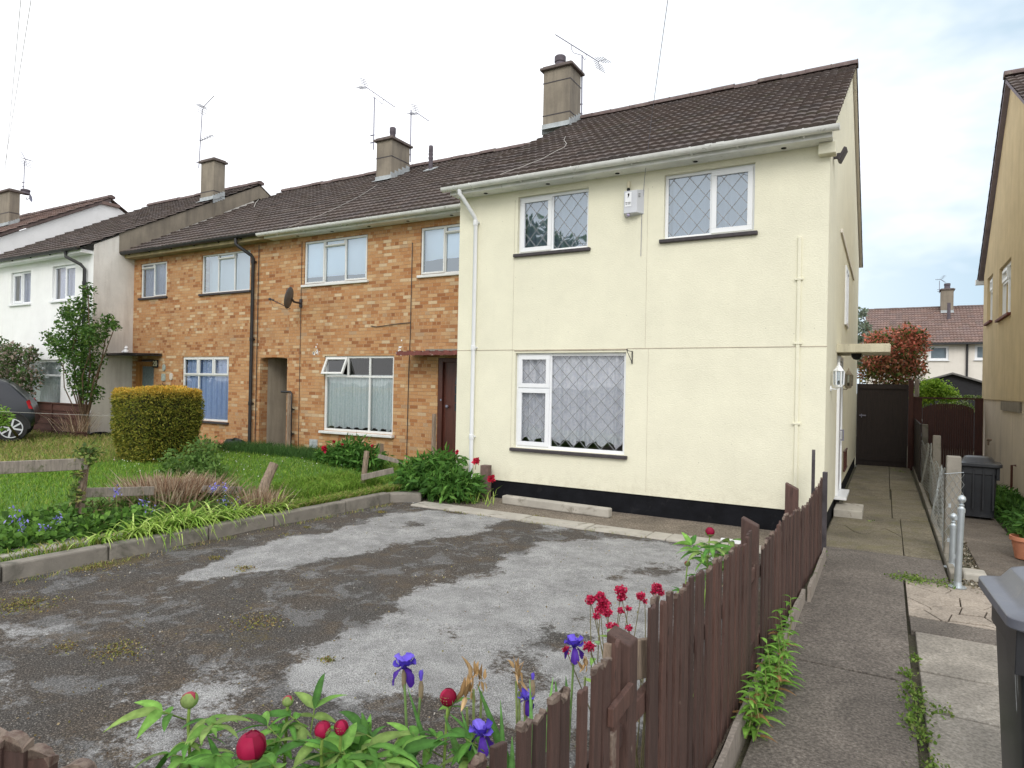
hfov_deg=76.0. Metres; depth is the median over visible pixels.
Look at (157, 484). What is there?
dead stalks
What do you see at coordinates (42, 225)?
rendered house
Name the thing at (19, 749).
picket fence
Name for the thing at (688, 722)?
picket fence
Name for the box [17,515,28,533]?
bluebell
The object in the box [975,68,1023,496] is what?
rendered house
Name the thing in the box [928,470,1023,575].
side path
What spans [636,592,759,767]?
soil
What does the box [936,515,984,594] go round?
rubble
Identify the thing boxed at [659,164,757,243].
window
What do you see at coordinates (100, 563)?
edge grass
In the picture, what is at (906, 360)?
red leaved tree
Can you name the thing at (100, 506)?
border plants
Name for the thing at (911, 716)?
joint weeds
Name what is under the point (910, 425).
gate post
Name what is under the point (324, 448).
peony flower
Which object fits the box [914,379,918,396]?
gate post
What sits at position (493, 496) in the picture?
strap leaf plant
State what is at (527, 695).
iris
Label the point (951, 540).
gate post
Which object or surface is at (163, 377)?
ceramic plaque
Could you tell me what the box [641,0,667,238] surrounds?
telephone wire
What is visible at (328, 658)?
moss
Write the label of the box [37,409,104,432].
dead grass
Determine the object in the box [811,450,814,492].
post
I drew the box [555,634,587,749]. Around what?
iris
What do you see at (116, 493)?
bluebell
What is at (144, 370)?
door
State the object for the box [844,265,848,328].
window
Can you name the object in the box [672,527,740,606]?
peony plant
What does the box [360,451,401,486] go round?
broken fence
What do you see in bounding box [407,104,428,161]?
tv aerial
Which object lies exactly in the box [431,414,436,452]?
post
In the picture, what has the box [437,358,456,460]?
door
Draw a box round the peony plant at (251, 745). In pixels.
[180,730,286,767]
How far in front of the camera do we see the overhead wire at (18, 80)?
17.01 m
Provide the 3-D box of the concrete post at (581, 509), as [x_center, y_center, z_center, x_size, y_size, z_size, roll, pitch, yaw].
[0.633,1.810,9.750,1.800,0.132,0.136,1,0,33]
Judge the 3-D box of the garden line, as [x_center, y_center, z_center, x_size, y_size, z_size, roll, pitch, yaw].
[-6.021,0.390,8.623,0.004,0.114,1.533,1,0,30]
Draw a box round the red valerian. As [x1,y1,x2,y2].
[562,582,664,767]
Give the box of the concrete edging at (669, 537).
[411,501,761,553]
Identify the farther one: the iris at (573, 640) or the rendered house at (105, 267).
the rendered house at (105, 267)
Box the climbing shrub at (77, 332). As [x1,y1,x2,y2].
[39,282,122,431]
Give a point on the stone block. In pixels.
(968, 574)
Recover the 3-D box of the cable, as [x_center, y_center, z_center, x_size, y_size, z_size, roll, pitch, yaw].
[0.649,-4.057,11.443,0.498,1.592,2.794,1,0,26]
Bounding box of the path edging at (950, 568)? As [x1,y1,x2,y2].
[912,467,954,582]
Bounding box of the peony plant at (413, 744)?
[331,688,488,767]
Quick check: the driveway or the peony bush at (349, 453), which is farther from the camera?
the peony bush at (349, 453)
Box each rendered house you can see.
[0,157,270,433]
[0,188,126,397]
[440,54,890,530]
[865,283,983,383]
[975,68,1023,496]
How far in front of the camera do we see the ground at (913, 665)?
5.07 m
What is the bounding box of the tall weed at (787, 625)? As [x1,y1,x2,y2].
[777,595,802,647]
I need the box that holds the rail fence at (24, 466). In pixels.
[0,455,241,513]
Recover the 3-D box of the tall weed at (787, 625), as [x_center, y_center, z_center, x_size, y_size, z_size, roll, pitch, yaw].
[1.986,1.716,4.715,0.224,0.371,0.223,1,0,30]
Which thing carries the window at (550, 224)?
in the rendered house at (719, 299)
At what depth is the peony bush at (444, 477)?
10.34 m
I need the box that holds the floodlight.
[833,146,847,163]
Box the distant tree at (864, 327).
[857,307,876,383]
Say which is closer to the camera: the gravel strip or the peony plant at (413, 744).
the peony plant at (413, 744)
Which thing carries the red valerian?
on the soil
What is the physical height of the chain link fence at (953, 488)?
1.271 m
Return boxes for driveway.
[0,502,760,767]
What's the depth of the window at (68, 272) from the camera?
17.45 m
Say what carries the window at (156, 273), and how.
in the terraced house at (223, 344)
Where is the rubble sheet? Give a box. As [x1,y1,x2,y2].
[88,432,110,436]
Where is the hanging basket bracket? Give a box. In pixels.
[626,349,632,363]
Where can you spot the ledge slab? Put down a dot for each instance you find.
(34, 550)
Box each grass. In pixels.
[9,503,651,583]
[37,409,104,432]
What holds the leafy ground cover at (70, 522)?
on the lawn at (118, 474)
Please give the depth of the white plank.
7.78 m
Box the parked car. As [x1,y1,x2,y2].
[0,378,39,441]
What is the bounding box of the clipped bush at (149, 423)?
[109,384,205,462]
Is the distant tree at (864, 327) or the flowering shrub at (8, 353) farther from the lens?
the distant tree at (864, 327)
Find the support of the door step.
on the path at (868, 487)
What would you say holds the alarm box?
attached to the rendered house at (719, 299)
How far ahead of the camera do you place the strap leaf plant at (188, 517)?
7.47 m
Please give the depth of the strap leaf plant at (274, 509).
8.48 m
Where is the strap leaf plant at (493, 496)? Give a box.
[436,489,496,505]
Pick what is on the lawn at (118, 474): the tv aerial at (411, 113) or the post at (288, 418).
the post at (288, 418)
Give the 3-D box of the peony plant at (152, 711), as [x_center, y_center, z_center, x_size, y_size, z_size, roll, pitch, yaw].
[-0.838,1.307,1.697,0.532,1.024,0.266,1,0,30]
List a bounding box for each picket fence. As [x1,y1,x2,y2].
[0,727,97,767]
[468,472,827,767]
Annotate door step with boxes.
[833,502,863,518]
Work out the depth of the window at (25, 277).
18.55 m
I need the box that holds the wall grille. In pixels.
[843,448,847,471]
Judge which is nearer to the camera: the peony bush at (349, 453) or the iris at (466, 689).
the iris at (466, 689)
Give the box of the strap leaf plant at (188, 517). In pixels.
[118,498,241,544]
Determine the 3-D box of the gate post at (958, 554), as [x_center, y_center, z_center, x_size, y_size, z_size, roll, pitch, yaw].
[4.282,1.506,6.292,0.148,0.888,0.150,1,0,30]
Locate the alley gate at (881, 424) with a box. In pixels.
[856,384,907,467]
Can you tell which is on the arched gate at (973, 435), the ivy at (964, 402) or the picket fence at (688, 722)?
the ivy at (964, 402)
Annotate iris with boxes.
[392,652,462,764]
[449,657,509,767]
[469,718,514,767]
[508,658,552,762]
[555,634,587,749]
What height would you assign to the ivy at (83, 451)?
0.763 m
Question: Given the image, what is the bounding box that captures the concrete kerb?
[0,492,421,581]
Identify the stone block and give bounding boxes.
[962,568,985,584]
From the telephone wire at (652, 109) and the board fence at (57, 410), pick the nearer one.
the telephone wire at (652, 109)
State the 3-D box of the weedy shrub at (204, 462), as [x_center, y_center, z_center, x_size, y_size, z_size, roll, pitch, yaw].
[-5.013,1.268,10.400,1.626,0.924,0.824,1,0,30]
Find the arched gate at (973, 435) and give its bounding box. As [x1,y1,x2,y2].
[912,397,982,467]
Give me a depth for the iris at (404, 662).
2.14 m
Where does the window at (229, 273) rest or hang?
in the terraced house at (223, 344)
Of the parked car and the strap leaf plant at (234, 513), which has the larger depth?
the parked car
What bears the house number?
attached to the terraced house at (223, 344)
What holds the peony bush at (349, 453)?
on the lawn at (118, 474)
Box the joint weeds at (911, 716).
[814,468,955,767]
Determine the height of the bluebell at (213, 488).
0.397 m
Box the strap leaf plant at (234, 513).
[195,495,266,532]
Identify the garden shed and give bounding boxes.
[907,372,981,447]
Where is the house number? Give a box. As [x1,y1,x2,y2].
[153,360,158,367]
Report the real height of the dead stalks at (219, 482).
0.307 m
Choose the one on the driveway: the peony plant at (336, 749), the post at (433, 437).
the peony plant at (336, 749)
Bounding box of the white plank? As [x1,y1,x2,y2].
[721,538,740,543]
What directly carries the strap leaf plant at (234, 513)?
on the lawn at (118, 474)
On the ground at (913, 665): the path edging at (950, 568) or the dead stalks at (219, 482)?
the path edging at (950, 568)
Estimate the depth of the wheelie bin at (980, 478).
9.72 m
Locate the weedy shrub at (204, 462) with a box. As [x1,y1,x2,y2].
[149,434,233,480]
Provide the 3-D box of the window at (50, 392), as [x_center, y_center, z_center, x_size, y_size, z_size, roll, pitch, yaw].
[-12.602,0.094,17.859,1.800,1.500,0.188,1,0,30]
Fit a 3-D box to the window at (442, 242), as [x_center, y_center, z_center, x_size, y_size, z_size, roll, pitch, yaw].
[-1.166,-2.527,12.429,1.440,0.975,0.204,1,0,30]
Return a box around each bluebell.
[4,505,20,548]
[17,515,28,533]
[110,484,121,509]
[209,482,217,510]
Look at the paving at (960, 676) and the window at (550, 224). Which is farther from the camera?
the window at (550, 224)
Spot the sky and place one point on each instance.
(108, 94)
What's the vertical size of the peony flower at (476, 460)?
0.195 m
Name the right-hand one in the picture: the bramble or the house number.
the house number
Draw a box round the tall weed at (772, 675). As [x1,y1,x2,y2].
[731,610,806,742]
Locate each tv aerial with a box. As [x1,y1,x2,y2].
[20,152,32,188]
[196,96,213,167]
[356,78,394,149]
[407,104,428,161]
[555,34,609,114]
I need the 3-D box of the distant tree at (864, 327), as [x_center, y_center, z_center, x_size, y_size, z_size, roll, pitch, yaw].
[18.945,-0.933,35.259,1.628,6.504,1.248,1,0,30]
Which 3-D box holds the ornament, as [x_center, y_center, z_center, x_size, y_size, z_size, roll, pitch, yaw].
[-10.008,-0.894,16.961,0.220,0.210,0.140,1,0,30]
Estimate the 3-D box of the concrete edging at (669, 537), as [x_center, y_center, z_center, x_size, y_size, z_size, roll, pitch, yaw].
[0.892,1.912,8.695,5.408,0.111,0.372,1,0,30]
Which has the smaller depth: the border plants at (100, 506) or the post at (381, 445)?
the border plants at (100, 506)
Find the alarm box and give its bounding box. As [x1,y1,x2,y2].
[624,181,643,217]
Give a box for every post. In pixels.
[259,462,277,492]
[286,393,290,445]
[376,443,383,453]
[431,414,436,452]
[502,495,611,517]
[811,450,814,492]
[907,380,913,469]
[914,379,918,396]
[943,503,956,567]
[948,495,966,589]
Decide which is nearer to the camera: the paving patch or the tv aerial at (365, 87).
the paving patch
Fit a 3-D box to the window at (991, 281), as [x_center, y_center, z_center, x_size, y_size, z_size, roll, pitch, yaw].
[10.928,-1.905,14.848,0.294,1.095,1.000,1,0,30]
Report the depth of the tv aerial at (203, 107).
20.35 m
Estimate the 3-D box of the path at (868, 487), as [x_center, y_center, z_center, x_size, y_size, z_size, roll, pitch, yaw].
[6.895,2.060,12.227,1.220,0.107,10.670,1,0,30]
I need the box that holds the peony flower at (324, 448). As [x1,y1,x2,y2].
[321,445,326,452]
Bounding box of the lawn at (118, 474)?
[0,433,403,561]
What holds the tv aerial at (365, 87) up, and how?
attached to the terraced house at (391, 317)
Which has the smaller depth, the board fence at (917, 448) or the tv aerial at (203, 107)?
the board fence at (917, 448)
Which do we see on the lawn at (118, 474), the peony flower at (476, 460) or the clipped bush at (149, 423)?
the clipped bush at (149, 423)
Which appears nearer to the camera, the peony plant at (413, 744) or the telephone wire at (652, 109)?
the peony plant at (413, 744)
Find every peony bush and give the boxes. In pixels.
[307,432,393,470]
[388,442,488,503]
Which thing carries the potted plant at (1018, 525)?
in the plant pot
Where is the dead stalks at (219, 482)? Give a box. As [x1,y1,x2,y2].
[161,468,254,501]
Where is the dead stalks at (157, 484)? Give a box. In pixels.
[88,469,239,507]
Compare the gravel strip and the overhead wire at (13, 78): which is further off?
the overhead wire at (13, 78)
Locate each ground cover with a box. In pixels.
[0,503,163,553]
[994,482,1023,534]
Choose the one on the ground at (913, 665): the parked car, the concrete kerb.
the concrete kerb
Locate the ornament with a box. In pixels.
[121,346,128,352]
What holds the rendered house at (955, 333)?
on the ground at (913, 665)
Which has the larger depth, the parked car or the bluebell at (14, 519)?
the parked car
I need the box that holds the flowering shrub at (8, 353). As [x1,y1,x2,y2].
[0,336,44,400]
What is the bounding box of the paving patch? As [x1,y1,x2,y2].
[909,616,996,645]
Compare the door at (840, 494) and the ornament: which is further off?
the ornament
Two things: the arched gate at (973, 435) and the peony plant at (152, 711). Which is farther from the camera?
the arched gate at (973, 435)
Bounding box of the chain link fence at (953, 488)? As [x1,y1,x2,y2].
[921,424,963,553]
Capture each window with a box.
[8,271,30,306]
[29,360,60,402]
[49,264,75,302]
[138,261,167,299]
[183,356,228,424]
[198,250,250,295]
[301,234,368,287]
[318,356,393,437]
[417,224,459,277]
[509,352,626,459]
[513,188,590,257]
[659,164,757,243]
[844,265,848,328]
[928,346,949,360]
[974,345,982,360]
[983,277,992,325]
[995,261,1010,322]
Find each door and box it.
[136,362,153,386]
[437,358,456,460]
[834,356,848,500]
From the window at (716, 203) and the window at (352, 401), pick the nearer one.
the window at (716, 203)
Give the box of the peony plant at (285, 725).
[229,673,343,767]
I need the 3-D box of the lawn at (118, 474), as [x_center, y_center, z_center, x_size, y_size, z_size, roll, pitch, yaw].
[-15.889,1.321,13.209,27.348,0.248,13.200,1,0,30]
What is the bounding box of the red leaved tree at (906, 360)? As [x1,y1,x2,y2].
[857,321,933,383]
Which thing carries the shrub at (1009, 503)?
on the ground at (913, 665)
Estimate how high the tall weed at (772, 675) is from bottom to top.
0.413 m
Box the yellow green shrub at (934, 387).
[919,376,960,410]
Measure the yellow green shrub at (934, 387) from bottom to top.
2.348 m
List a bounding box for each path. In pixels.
[741,546,948,767]
[826,465,941,560]
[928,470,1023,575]
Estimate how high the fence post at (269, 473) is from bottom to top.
0.700 m
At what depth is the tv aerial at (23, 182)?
23.01 m
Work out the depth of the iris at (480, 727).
1.89 m
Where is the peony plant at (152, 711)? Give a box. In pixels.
[104,691,251,767]
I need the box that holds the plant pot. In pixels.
[1009,533,1023,559]
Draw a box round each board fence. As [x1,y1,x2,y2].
[32,401,88,437]
[913,419,921,482]
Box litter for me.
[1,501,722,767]
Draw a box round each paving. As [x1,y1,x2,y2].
[905,579,995,629]
[915,632,1001,767]
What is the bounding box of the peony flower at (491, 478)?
[487,475,495,487]
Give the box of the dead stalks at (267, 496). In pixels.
[221,479,297,509]
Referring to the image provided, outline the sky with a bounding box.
[0,0,1023,383]
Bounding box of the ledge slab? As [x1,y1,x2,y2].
[0,532,128,560]
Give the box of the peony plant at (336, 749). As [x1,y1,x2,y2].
[266,714,417,767]
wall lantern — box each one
[830,363,844,390]
[843,368,852,389]
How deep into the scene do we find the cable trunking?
11.71 m
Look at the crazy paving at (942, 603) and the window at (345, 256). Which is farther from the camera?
the window at (345, 256)
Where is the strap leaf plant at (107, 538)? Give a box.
[47,527,134,550]
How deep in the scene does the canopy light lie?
10.11 m
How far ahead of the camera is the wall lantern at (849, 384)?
11.14 m
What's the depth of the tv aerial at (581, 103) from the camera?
15.33 m
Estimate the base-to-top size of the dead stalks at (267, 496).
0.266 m
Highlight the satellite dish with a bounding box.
[268,287,302,309]
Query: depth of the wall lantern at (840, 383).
8.89 m
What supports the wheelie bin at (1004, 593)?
on the paving at (960, 676)
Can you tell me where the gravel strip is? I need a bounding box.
[421,495,774,544]
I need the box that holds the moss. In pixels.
[0,510,541,664]
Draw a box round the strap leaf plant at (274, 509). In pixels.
[243,491,300,524]
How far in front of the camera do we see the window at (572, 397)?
10.23 m
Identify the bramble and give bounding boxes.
[0,404,18,436]
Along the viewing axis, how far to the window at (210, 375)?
15.93 m
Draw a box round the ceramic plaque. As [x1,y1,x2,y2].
[161,374,165,380]
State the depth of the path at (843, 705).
4.29 m
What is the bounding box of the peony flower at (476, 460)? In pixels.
[471,457,479,469]
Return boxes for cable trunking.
[841,229,854,280]
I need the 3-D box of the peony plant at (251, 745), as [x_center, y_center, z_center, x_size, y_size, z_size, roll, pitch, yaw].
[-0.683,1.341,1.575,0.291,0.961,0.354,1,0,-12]
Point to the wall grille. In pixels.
(845, 460)
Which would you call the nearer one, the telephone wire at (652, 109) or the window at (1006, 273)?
the telephone wire at (652, 109)
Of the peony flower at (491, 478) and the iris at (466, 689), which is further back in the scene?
the peony flower at (491, 478)
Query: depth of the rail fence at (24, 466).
7.44 m
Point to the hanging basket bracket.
(629, 356)
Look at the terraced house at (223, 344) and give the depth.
15.89 m
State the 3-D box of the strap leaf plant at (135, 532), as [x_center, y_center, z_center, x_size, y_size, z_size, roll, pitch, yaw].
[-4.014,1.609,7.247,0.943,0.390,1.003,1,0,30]
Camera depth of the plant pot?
7.41 m
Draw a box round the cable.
[500,136,566,174]
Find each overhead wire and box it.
[1,1,30,187]
[4,0,20,181]
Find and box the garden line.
[0,411,103,415]
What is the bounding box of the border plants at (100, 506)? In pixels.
[47,481,297,533]
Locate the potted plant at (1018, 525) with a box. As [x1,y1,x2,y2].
[1013,512,1023,537]
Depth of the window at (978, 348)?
36.96 m
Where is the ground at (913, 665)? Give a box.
[398,400,1013,767]
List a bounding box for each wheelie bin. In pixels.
[961,455,1002,517]
[978,566,1023,767]
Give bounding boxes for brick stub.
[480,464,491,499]
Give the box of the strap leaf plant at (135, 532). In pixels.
[108,510,202,547]
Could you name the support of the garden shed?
on the ground at (913, 665)
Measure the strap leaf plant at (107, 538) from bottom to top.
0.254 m
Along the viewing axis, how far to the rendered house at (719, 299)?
9.61 m
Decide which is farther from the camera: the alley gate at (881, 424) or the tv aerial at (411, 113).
the tv aerial at (411, 113)
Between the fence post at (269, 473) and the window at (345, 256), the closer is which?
the fence post at (269, 473)
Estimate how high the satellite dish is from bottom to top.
0.493 m
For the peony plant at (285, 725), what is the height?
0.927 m
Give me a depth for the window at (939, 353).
37.91 m
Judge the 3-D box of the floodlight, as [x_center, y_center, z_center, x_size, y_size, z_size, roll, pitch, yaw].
[4.386,-3.051,8.758,0.165,0.206,0.298,1,0,30]
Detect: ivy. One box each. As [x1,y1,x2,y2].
[65,440,104,507]
[937,394,981,411]
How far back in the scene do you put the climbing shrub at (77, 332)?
15.82 m
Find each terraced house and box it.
[105,162,424,445]
[255,127,529,463]
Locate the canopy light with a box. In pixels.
[851,353,861,359]

